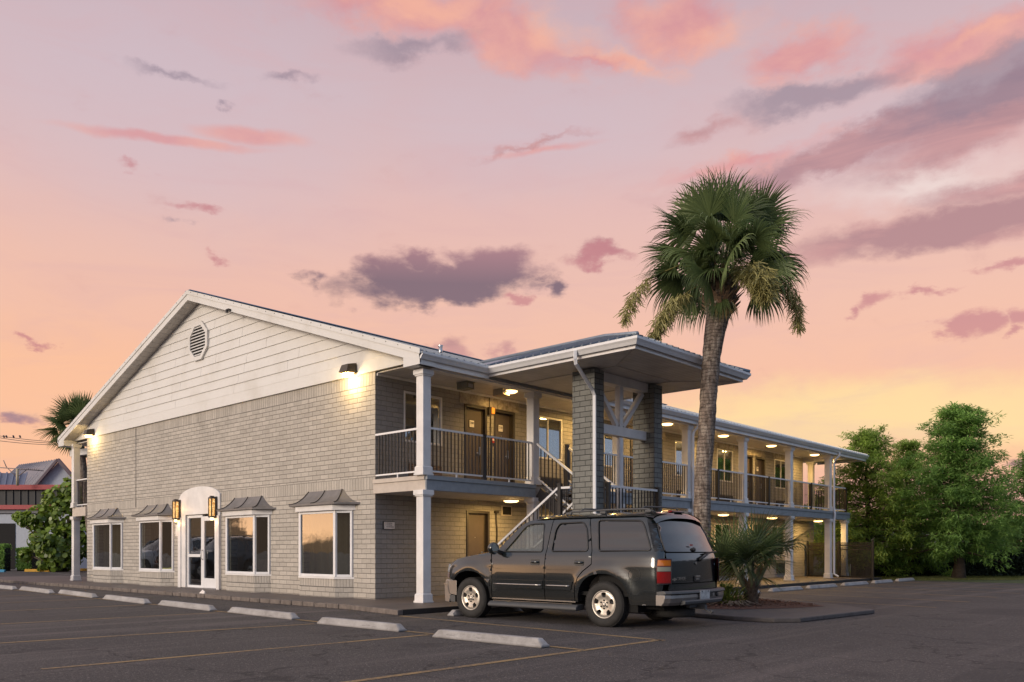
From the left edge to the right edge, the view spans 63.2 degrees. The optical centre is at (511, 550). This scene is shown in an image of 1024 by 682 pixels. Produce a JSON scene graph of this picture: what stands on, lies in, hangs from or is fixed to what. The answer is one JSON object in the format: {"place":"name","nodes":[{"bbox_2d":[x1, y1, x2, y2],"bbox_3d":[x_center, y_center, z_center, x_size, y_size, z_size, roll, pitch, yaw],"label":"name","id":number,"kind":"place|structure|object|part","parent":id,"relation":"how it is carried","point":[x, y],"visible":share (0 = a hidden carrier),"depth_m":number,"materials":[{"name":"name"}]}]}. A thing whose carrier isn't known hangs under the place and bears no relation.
{"place":"outdoors","nodes":[
{"label":"outdoors","id":0,"kind":"place"},
{"bbox_2d":[2,435,56,444],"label":"utility wires","id":1,"kind":"object","parent":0,"point":[3,436],"visible":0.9,"depth_m":69.99,"materials":[{"name":"black metal"}]},
{"bbox_2d":[10,458,71,484],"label":"neighbour house","id":2,"kind":"structure","parent":0,"point":[55,472],"depth_m":66.00,"materials":[{"name":"grey paint"}]},
{"bbox_2d":[70,448,86,457],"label":"wing","id":3,"kind":"structure","parent":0,"point":[83,451],"depth_m":43.52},
{"bbox_2d":[0,576,877,609],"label":"sidewalk","id":4,"kind":"structure","parent":0,"point":[404,603],"depth_m":22.97,"materials":[{"name":"concrete"}]},
{"bbox_2d":[57,289,868,602],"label":"motel building","id":5,"kind":"structure","parent":0,"point":[285,441],"depth_m":23.41,"materials":[{"name":"beige paint"}]},
{"bbox_2d":[83,429,93,437],"bbox_3d":[-15.723,-4.379,30.878,0.359,0.318,0.290,0,0,43],"label":"wall lamp","id":6,"kind":"object","parent":5,"relation":"attached to","point":[88,433],"visible":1,"depth_m":30.80,"materials":[{"name":"brown metal"}]},
{"bbox_2d":[86,508,125,582],"bbox_3d":[-14.645,-0.193,29.983,2.840,2.686,0.651,0,0,43],"label":"bay window","id":7,"kind":"structure","parent":5,"relation":"in","point":[112,521],"depth_m":29.92,"materials":[{"name":"paint"}]},
{"bbox_2d":[131,504,198,586],"bbox_3d":[-11.309,-0.193,27.850,2.840,2.686,2.021,0,0,43],"label":"bay window","id":8,"kind":"structure","parent":5,"relation":"in","point":[160,577],"depth_m":27.11,"materials":[{"name":"paint"}]},
{"bbox_2d":[172,499,180,521],"bbox_3d":[-10.594,-1.270,26.263,0.200,0.720,0.188,0,0,43],"label":"wall sconce","id":9,"kind":"object","parent":5,"relation":"attached to","point":[176,509],"depth_m":26.22,"materials":[{"name":"brown metal"}]},
{"bbox_2d":[175,525,177,535],"bbox_3d":[-10.665,-0.650,26.518,0.230,0.360,0.014,0,0,43],"label":"entrance notice","id":10,"kind":"object","parent":5,"relation":"attached to","point":[176,530],"visible":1,"depth_m":26.54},
{"bbox_2d":[200,516,215,587],"bbox_3d":[-9.132,0.035,25.082,0.910,2.170,0.155,0,0,43],"label":"entrance door","id":11,"kind":"structure","parent":5,"relation":"in","point":[206,582],"depth_m":25.32,"materials":[{"name":"white metal"}]},
{"bbox_2d":[208,496,216,519],"bbox_3d":[-8.884,-1.270,24.694,0.200,0.720,0.188,0,0,43],"label":"wall sconce","id":12,"kind":"object","parent":5,"relation":"attached to","point":[212,507],"depth_m":24.65,"materials":[{"name":"brown metal"}]},
{"bbox_2d":[216,495,275,592],"bbox_3d":[-7.088,-0.193,23.975,2.840,2.686,2.021,0,0,43],"label":"bay window","id":13,"kind":"structure","parent":5,"relation":"in","point":[259,580],"depth_m":23.13,"materials":[{"name":"paint"}]},
{"bbox_2d":[289,489,360,597],"bbox_3d":[-4.803,-0.193,20.948,2.840,2.686,0.651,0,0,43],"label":"bay window","id":14,"kind":"structure","parent":5,"relation":"in","point":[330,511],"depth_m":20.85,"materials":[{"name":"paint"}]},
{"bbox_2d":[339,363,356,376],"bbox_3d":[-3.973,-4.379,20.093,0.359,0.318,0.290,0,0,43],"label":"wall lamp","id":15,"kind":"object","parent":5,"relation":"attached to","point":[348,370],"visible":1,"depth_m":20.02,"materials":[{"name":"brown metal"}]},
{"bbox_2d":[383,521,394,529],"bbox_3d":[-2.962,-0.610,19.985,0.036,0.200,0.340,0,0,43],"label":"wall notice","id":16,"kind":"object","parent":5,"relation":"attached to","point":[388,525],"depth_m":19.97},
{"bbox_2d":[404,391,441,445],"bbox_3d":[-2.272,-3.300,20.865,0.162,1.240,1.270,0,0,43],"label":"window","id":17,"kind":"structure","parent":5,"relation":"in","point":[409,406],"depth_m":20.79,"materials":[{"name":"white paint"}]},
{"bbox_2d":[409,463,441,475],"bbox_3d":[-2.159,-1.930,20.823,0.085,0.440,1.060,0,0,43],"label":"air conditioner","id":18,"kind":"object","parent":5,"relation":"attached to","point":[434,473],"visible":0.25,"depth_m":21.01,"materials":[{"name":"grey metal"}]},
{"bbox_2d":[457,381,474,390],"bbox_3d":[-1.161,-4.120,20.790,0.400,0.180,0.300,0,0,43],"label":"ceiling box","id":19,"kind":"object","parent":5,"relation":"attached to","point":[465,385],"visible":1,"depth_m":20.69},
{"bbox_2d":[464,404,486,479],"bbox_3d":[-1.018,-2.775,22.225,0.170,2.190,0.850,0,0,43],"label":"door","id":20,"kind":"structure","parent":5,"relation":"in","point":[475,417],"depth_m":22.28,"materials":[{"name":"brown paint"}]},
{"bbox_2d":[466,510,489,556],"bbox_3d":[-0.960,0.035,22.288,0.170,2.210,0.880,0,0,43],"label":"door","id":21,"kind":"structure","parent":5,"relation":"in","point":[477,522],"depth_m":22.36,"materials":[{"name":"brown paint"}]},
{"bbox_2d":[487,397,494,479],"bbox_3d":[-0.565,-2.970,22.556,0.090,2.440,0.210,0,0,43],"label":"drain pipe","id":22,"kind":"object","parent":5,"relation":"attached to","point":[490,411],"visible":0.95,"depth_m":22.55,"materials":[{"name":"brown metal"}]},
{"bbox_2d":[494,511,498,542],"bbox_3d":[-0.423,-0.020,22.718,0.080,2.140,0.120,0,0,43],"label":"drain pipe","id":23,"kind":"object","parent":5,"relation":"attached to","point":[495,512],"visible":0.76,"depth_m":22.71,"materials":[{"name":"brown metal"}]},
{"bbox_2d":[493,388,508,396],"bbox_3d":[-0.282,-4.140,21.747,0.400,0.180,0.300,0,0,43],"label":"ceiling box","id":24,"kind":"object","parent":5,"relation":"attached to","point":[501,392],"visible":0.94,"depth_m":21.65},
{"bbox_2d":[494,409,514,482],"bbox_3d":[-0.260,-2.775,23.050,0.170,2.190,0.850,0,0,43],"label":"door","id":25,"kind":"structure","parent":5,"relation":"in","point":[504,421],"depth_m":23.19,"materials":[{"name":"brown paint"}]},
{"bbox_2d":[501,505,511,515],"bbox_3d":[-0.149,-1.110,23.050,0.034,0.280,0.400,0,0,43],"label":"wall vent","id":26,"kind":"object","parent":5,"relation":"attached to","point":[506,510],"depth_m":23.02,"materials":[{"name":"beige metal"}]},
{"bbox_2d":[504,499,518,502],"bbox_3d":[-0.023,-1.302,21.808,0.400,0.085,0.400,0,0,43],"label":"ceiling light","id":27,"kind":"object","parent":5,"relation":"attached to","point":[511,500],"visible":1,"depth_m":21.66,"materials":[{"name":"white metal"}]},
{"bbox_2d":[506,389,516,393],"bbox_3d":[-0.050,-4.168,21.779,0.400,0.085,0.400,0,0,43],"label":"ceiling light","id":28,"kind":"object","parent":5,"relation":"attached to","point":[511,391],"visible":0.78,"depth_m":21.64,"materials":[{"name":"white metal"}]},
{"bbox_2d":[539,515,552,544],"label":"window","id":29,"kind":"structure","parent":5,"relation":"in","point":[539,515],"depth_m":24.33,"materials":[{"name":"glass"}]},
{"bbox_2d":[537,476,559,487],"bbox_3d":[1.092,-1.930,24.354,0.100,0.440,1.040,0,0,43],"label":"air conditioner","id":30,"kind":"object","parent":5,"relation":"attached to","point":[550,482],"visible":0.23,"depth_m":24.33,"materials":[{"name":"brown metal"}]},
{"bbox_2d":[539,415,561,460],"bbox_3d":[1.011,-3.300,24.442,0.162,1.240,1.280,0,0,43],"label":"window","id":31,"kind":"structure","parent":5,"relation":"in","point":[548,434],"depth_m":24.66,"materials":[{"name":"white paint"}]},
{"bbox_2d":[604,435,611,466],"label":"window","id":32,"kind":"structure","parent":5,"relation":"in","point":[607,439],"depth_m":26.82,"materials":[{"name":"white paint"}]},
{"bbox_2d":[630,439,632,492],"bbox_3d":[4.142,-2.775,27.846,0.170,2.190,0.850,0,0,43],"label":"door","id":33,"kind":"structure","parent":5,"relation":"in","point":[631,441],"depth_m":27.51,"materials":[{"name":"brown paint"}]},
{"bbox_2d":[662,422,672,425],"bbox_3d":[5.103,-4.168,27.392,0.400,0.085,0.400,0,0,43],"label":"ceiling light","id":34,"kind":"object","parent":5,"relation":"attached to","point":[666,424],"visible":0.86,"depth_m":27.26,"materials":[{"name":"white metal"}]},
{"bbox_2d":[675,440,681,475],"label":"window","id":35,"kind":"structure","parent":5,"relation":"in","point":[678,451],"depth_m":29.94,"materials":[{"name":"glass"}]},
{"bbox_2d":[714,523,730,550],"bbox_3d":[8.075,-0.425,32.137,0.162,1.250,1.270,0,0,43],"label":"window","id":36,"kind":"structure","parent":5,"relation":"in","point":[715,530],"depth_m":32.10,"materials":[{"name":"white paint"}]},
{"bbox_2d":[717,448,732,482],"bbox_3d":[8.196,-3.300,32.269,0.162,1.240,1.270,0,0,43],"label":"window","id":37,"kind":"structure","parent":5,"relation":"in","point":[723,462],"depth_m":32.39,"materials":[{"name":"white paint"}]},
{"bbox_2d":[719,495,733,501],"bbox_3d":[8.294,-1.930,32.200,0.100,0.440,1.040,0,0,43],"label":"air conditioner","id":38,"kind":"object","parent":5,"relation":"attached to","point":[725,497],"visible":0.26,"depth_m":32.07,"materials":[{"name":"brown metal"}]},
{"bbox_2d":[719,564,733,575],"bbox_3d":[8.294,0.730,32.200,0.100,0.440,1.040,0,0,43],"label":"air conditioner","id":39,"kind":"object","parent":5,"relation":"attached to","point":[724,571],"visible":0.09,"depth_m":31.95,"materials":[{"name":"brown metal"}]},
{"bbox_2d":[747,455,752,503],"bbox_3d":[9.477,-2.775,33.659,0.170,2.190,0.850,0,0,43],"label":"door","id":40,"kind":"structure","parent":5,"relation":"in","point":[749,458],"depth_m":33.88,"materials":[{"name":"brown paint"}]},
{"bbox_2d":[753,525,762,578],"bbox_3d":[10.086,0.035,34.322,0.170,2.210,0.850,0,0,43],"label":"door","id":41,"kind":"structure","parent":5,"relation":"in","point":[753,525],"depth_m":34.36,"materials":[{"name":"brown paint"}]},
{"bbox_2d":[755,456,764,504],"bbox_3d":[10.225,-2.775,34.473,0.170,2.190,0.880,0,0,43],"label":"door","id":42,"kind":"structure","parent":5,"relation":"in","point":[759,461],"depth_m":34.62,"materials":[{"name":"brown paint"}]},
{"bbox_2d":[771,526,784,555],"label":"window","id":43,"kind":"structure","parent":5,"relation":"in","point":[771,526],"depth_m":35.96,"materials":[{"name":"clear glass"}]},
{"bbox_2d":[774,459,784,488],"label":"window","id":44,"kind":"structure","parent":5,"relation":"in","point":[779,470],"depth_m":35.95,"materials":[{"name":"white paint"}]},
{"bbox_2d":[776,563,784,572],"bbox_3d":[11.675,0.730,35.883,0.100,0.440,1.040,0,0,43],"label":"air conditioner","id":45,"kind":"object","parent":5,"relation":"attached to","point":[782,567],"visible":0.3,"depth_m":35.67,"materials":[{"name":"brown metal"}]},
{"bbox_2d":[0,559,1023,681],"bbox_3d":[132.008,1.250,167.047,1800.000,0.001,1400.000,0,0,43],"label":"parking lot asphalt","id":46,"kind":"structure","parent":0,"point":[972,637],"depth_m":11.22,"materials":[{"name":"grey asphalt"}]},
{"bbox_2d":[0,543,11,570],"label":"shrub","id":47,"kind":"object","parent":46,"relation":"on","point":[5,555],"visible":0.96,"depth_m":51.26,"materials":[{"name":"green plant"}]},
{"bbox_2d":[0,585,17,589],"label":"wheel stop","id":48,"kind":"object","parent":46,"relation":"on","point":[7,587],"visible":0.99,"depth_m":26.88,"materials":[{"name":"white concrete"}]},
{"bbox_2d":[14,547,37,570],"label":"shrub","id":49,"kind":"object","parent":46,"relation":"on","point":[23,566],"visible":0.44,"depth_m":51.57,"materials":[{"name":"green plant"}]},
{"bbox_2d":[19,586,54,593],"bbox_3d":[-14.524,1.191,25.401,0.183,0.119,3.335,0,0,-44],"label":"wheel stop","id":50,"kind":"object","parent":46,"relation":"on","point":[40,590],"visible":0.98,"depth_m":25.00,"materials":[{"name":"white concrete"}]},
{"bbox_2d":[24,569,49,571],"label":"wheel stop","id":51,"kind":"object","parent":46,"relation":"on","point":[30,570],"visible":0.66,"depth_m":49.67,"materials":[{"name":"yellow paint"}]},
{"bbox_2d":[0,485,86,568],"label":"neighbour shop","id":52,"kind":"structure","parent":46,"relation":"on","point":[15,498],"depth_m":55.90,"materials":[{"name":"white paint"}]},
{"bbox_2d":[0,523,15,568],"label":"doorway","id":53,"kind":"structure","parent":52,"relation":"in","point":[7,530],"depth_m":55.97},
{"bbox_2d":[0,472,27,484],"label":"blue roof building","id":54,"kind":"structure","parent":52,"relation":"on","point":[6,478],"depth_m":60.53,"materials":[{"name":"metal"}]},
{"bbox_2d":[0,460,43,485],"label":"roof antenna","id":55,"kind":"object","parent":52,"relation":"on","point":[17,475],"visible":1,"depth_m":54.98,"materials":[{"name":"grey metal"}]},
{"bbox_2d":[11,474,86,571],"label":"sea grape tree","id":56,"kind":"object","parent":46,"relation":"on","point":[53,552],"visible":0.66,"depth_m":49.30,"materials":[{"name":"green plant"}]},
{"bbox_2d":[31,390,96,532],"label":"fan palm","id":57,"kind":"object","parent":46,"relation":"on","point":[69,411],"visible":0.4,"depth_m":43.31,"materials":[{"name":"green plant"}]},
{"bbox_2d":[10,605,127,610],"bbox_3d":[-10.258,1.246,17.534,0.100,0.001,4.904,0,0,45],"label":"parking line","id":58,"kind":"object","parent":46,"relation":"on","point":[60,608],"visible":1,"depth_m":17.98,"materials":[{"name":"paint"}]},
{"bbox_2d":[58,590,98,597],"bbox_3d":[-12.130,1.191,23.211,0.183,0.119,3.334,0,0,-42],"label":"wheel stop","id":59,"kind":"object","parent":46,"relation":"on","point":[79,593],"visible":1,"depth_m":22.90,"materials":[{"name":"white concrete"}]},
{"bbox_2d":[4,613,203,623],"bbox_3d":[-7.762,1.246,15.093,4.895,0.001,0.100,0,0,-43],"label":"parking line","id":60,"kind":"object","parent":46,"relation":"on","point":[102,618],"visible":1,"depth_m":15.32,"materials":[{"name":"paint"}]},
{"bbox_2d":[102,595,151,603],"bbox_3d":[-9.531,1.191,20.537,0.183,0.119,2.906,0,0,-44],"label":"wheel stop","id":61,"kind":"object","parent":46,"relation":"on","point":[128,599],"visible":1,"depth_m":20.25,"materials":[{"name":"white concrete"}]},
{"bbox_2d":[2,624,305,642],"bbox_3d":[-5.374,1.246,12.555,5.213,0.001,0.100,0,0,-40],"label":"parking line","id":62,"kind":"object","parent":46,"relation":"on","point":[149,633],"visible":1,"depth_m":12.47,"materials":[{"name":"paint"}]},
{"bbox_2d":[158,600,216,610],"bbox_3d":[-7.134,1.191,18.214,0.183,0.119,2.698,0,0,-44],"label":"wheel stop","id":63,"kind":"object","parent":46,"relation":"on","point":[194,606],"visible":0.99,"depth_m":17.97,"materials":[{"name":"white concrete"}]},
{"bbox_2d":[0,579,402,614],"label":"kerb edge","id":64,"kind":"object","parent":46,"relation":"on","point":[324,605],"visible":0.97,"depth_m":20.86,"materials":[{"name":"grey concrete"}]},
{"bbox_2d":[40,634,427,668],"bbox_3d":[-3.103,1.246,10.579,5.179,0.001,0.100,0,0,-44],"label":"parking line","id":65,"kind":"object","parent":46,"relation":"on","point":[223,652],"visible":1,"depth_m":10.10,"materials":[{"name":"paint"}]},
{"bbox_2d":[228,607,299,619],"bbox_3d":[-4.807,1.191,15.989,0.183,0.119,2.530,0,0,-45],"label":"wheel stop","id":66,"kind":"object","parent":46,"relation":"on","point":[267,613],"visible":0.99,"depth_m":15.78,"materials":[{"name":"white concrete"}]},
{"bbox_2d":[20,590,583,649],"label":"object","id":67,"kind":"object","parent":46,"relation":"on","point":[317,621],"visible":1,"depth_m":14.63,"materials":[{"name":"grey concrete"}]},
{"bbox_2d":[317,617,406,631],"bbox_3d":[-2.482,1.191,13.563,2.153,0.119,0.183,0,0,42],"label":"wheel stop","id":68,"kind":"object","parent":46,"relation":"on","point":[374,625],"visible":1,"depth_m":13.40,"materials":[{"name":"white concrete"}]},
{"bbox_2d":[447,607,521,615],"bbox_3d":[-0.495,1.191,16.635,0.183,0.119,2.020,0,0,43],"label":"wheel stop","id":69,"kind":"object","parent":46,"relation":"on","point":[457,612],"visible":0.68,"depth_m":16.72,"materials":[{"name":"white concrete"}]},
{"bbox_2d":[432,629,549,647],"bbox_3d":[-0.330,1.191,11.400,2.034,0.119,0.183,0,0,41],"label":"wheel stop","id":70,"kind":"object","parent":46,"relation":"on","point":[524,641],"visible":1,"depth_m":11.25,"materials":[{"name":"white concrete"}]},
{"bbox_2d":[344,640,659,681],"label":"parking line","id":71,"kind":"object","parent":46,"relation":"on","point":[492,662],"visible":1,"depth_m":9.20,"materials":[{"name":"paint"}]},
{"bbox_2d":[404,616,663,640],"bbox_3d":[-0.008,1.246,13.765,0.100,0.001,6.109,0,0,-44],"label":"parking line","id":72,"kind":"object","parent":46,"relation":"on","point":[539,628],"visible":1,"depth_m":13.18,"materials":[{"name":"paint"}]},
{"bbox_2d":[497,443,660,548],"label":"outside staircase","id":73,"kind":"structure","parent":46,"relation":"on","point":[561,492],"depth_m":20.11,"materials":[{"name":"metal"}]},
{"bbox_2d":[444,506,724,626],"bbox_3d":[1.216,0.249,15.154,5.339,1.998,2.509,0,0,40],"label":"parked suv","id":74,"kind":"object","parent":46,"relation":"on","point":[614,569],"visible":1,"depth_m":13.88,"materials":[{"name":"paint"}]},
{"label":"front door","id":75,"kind":"part","parent":74,"relation":"part of","materials":[{"name":"paint"}]},
{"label":"rear door","id":76,"kind":"part","parent":74,"relation":"part of","materials":[{"name":"paint"}]},
{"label":"rear window","id":77,"kind":"part","parent":74,"relation":"part of","materials":[{"name":"grey glass"}]},
{"bbox_2d":[402,577,881,614],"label":"sidewalk kerb","id":78,"kind":"structure","parent":46,"relation":"on","point":[427,610],"depth_m":27.59,"materials":[{"name":"grey concrete"}]},
{"bbox_2d":[584,594,873,622],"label":"planting island kerb","id":79,"kind":"structure","parent":46,"relation":"on","point":[823,611],"depth_m":15.65,"materials":[{"name":"concrete"}]},
{"bbox_2d":[480,331,750,535],"bbox_3d":[1.609,-2.052,20.729,6.904,6.405,4.954,0,0,43],"label":"stair canopy","id":80,"kind":"object","parent":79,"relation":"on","point":[594,376],"visible":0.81,"depth_m":19.01,"materials":[{"name":"grey metal"}]},
{"bbox_2d":[706,597,820,608],"bbox_3d":[4.508,1.113,18.932,3.770,0.107,4.725,0,0,-30],"label":"mulch bed","id":81,"kind":"object","parent":79,"relation":"on","point":[767,606],"visible":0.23,"depth_m":17.29,"materials":[{"name":"brown wood"}]},
{"bbox_2d":[613,166,811,539],"bbox_3d":[4.690,-3.671,18.339,3.885,9.664,3.918,0,0,31],"label":"cabbage palm","id":82,"kind":"object","parent":81,"relation":"on","point":[765,270],"visible":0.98,"depth_m":17.84,"materials":[{"name":"green plant"}]},
{"bbox_2d":[708,581,760,605],"bbox_3d":[4.625,0.871,17.579,1.434,0.498,1.314,0,0,43],"label":"bromeliad clump","id":83,"kind":"object","parent":81,"relation":"on","point":[727,596],"visible":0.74,"depth_m":17.41,"materials":[{"name":"green plant"}]},
{"bbox_2d":[704,506,829,603],"bbox_3d":[5.047,0.091,17.845,3.057,2.238,3.372,0,0,43],"label":"fan palm","id":84,"kind":"object","parent":81,"relation":"on","point":[733,553],"visible":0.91,"depth_m":17.78,"materials":[{"name":"green plant"}]},
{"bbox_2d":[768,586,802,591],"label":"wheel stop","id":85,"kind":"object","parent":46,"relation":"on","point":[791,588],"visible":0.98,"depth_m":25.87,"materials":[{"name":"white concrete"}]},
{"bbox_2d":[805,583,837,588],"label":"wheel stop","id":86,"kind":"object","parent":46,"relation":"on","point":[821,586],"visible":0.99,"depth_m":27.94,"materials":[{"name":"white concrete"}]},
{"bbox_2d":[806,541,873,580],"bbox_3d":[14.210,0.410,36.150,0.097,1.680,3.327,0,0,-33],"label":"metal fence","id":87,"kind":"object","parent":46,"relation":"on","point":[813,562],"visible":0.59,"depth_m":35.88,"materials":[{"name":"metal"}]},
{"bbox_2d":[840,581,868,585],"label":"wheel stop","id":88,"kind":"object","parent":46,"relation":"on","point":[854,583],"visible":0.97,"depth_m":30.06,"materials":[{"name":"white concrete"}]},
{"bbox_2d":[871,579,892,583],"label":"wheel stop","id":89,"kind":"object","parent":46,"relation":"on","point":[881,581],"visible":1,"depth_m":32.15,"materials":[{"name":"white concrete"}]},
{"bbox_2d":[895,578,914,581],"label":"wheel stop","id":90,"kind":"object","parent":46,"relation":"on","point":[904,579],"visible":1,"depth_m":34.13,"materials":[{"name":"white concrete"}]},
{"bbox_2d":[814,514,1023,558],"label":"woods","id":91,"kind":"object","parent":46,"relation":"on","point":[923,530],"depth_m":114.61,"materials":[{"name":"green plant"}]},
{"bbox_2d":[0,0,1023,526],"label":"sky","id":92,"kind":"structure","parent":0,"point":[479,179],"materials":[{"name":"pink"}]},
{"bbox_2d":[820,565,1023,582],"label":"grass verge","id":93,"kind":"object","parent":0,"point":[998,581],"depth_m":34.91,"materials":[{"name":"green plant"}]},
{"bbox_2d":[803,477,851,572],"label":"tupelo tree","id":94,"kind":"object","parent":93,"relation":"on","point":[817,527],"visible":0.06,"depth_m":45.82,"materials":[{"name":"green plant"}]},
{"bbox_2d":[803,424,942,577],"bbox_3d":[16.457,-2.306,38.796,6.517,7.299,6.464,0,0,43],"label":"tupelo tree","id":95,"kind":"object","parent":93,"relation":"on","point":[872,444],"visible":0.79,"depth_m":38.29,"materials":[{"name":"green plant"}]},
{"bbox_2d":[853,438,964,577],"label":"tupelo tree","id":96,"kind":"object","parent":93,"relation":"on","point":[906,445],"visible":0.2,"depth_m":40.48,"materials":[{"name":"green plant"}]},
{"bbox_2d":[851,548,1023,575],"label":"clipped hedge","id":97,"kind":"object","parent":93,"relation":"on","point":[978,569],"visible":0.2,"depth_m":40.50,"materials":[{"name":"green plant"}]},
{"bbox_2d":[857,575,1023,579],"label":"verge grass","id":98,"kind":"structure","parent":93,"relation":"on","point":[943,577],"depth_m":37.01,"materials":[{"name":"green plant"}]},
{"bbox_2d":[860,401,1023,578],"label":"bald cypress","id":99,"kind":"object","parent":93,"relation":"on","point":[961,497],"visible":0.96,"depth_m":36.11,"materials":[{"name":"green plant"}]},
{"bbox_2d":[986,450,1023,549],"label":"bald cypress","id":100,"kind":"object","parent":93,"relation":"on","point":[1018,541],"visible":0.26,"depth_m":42.06,"materials":[{"name":"green plant"}]}
]}

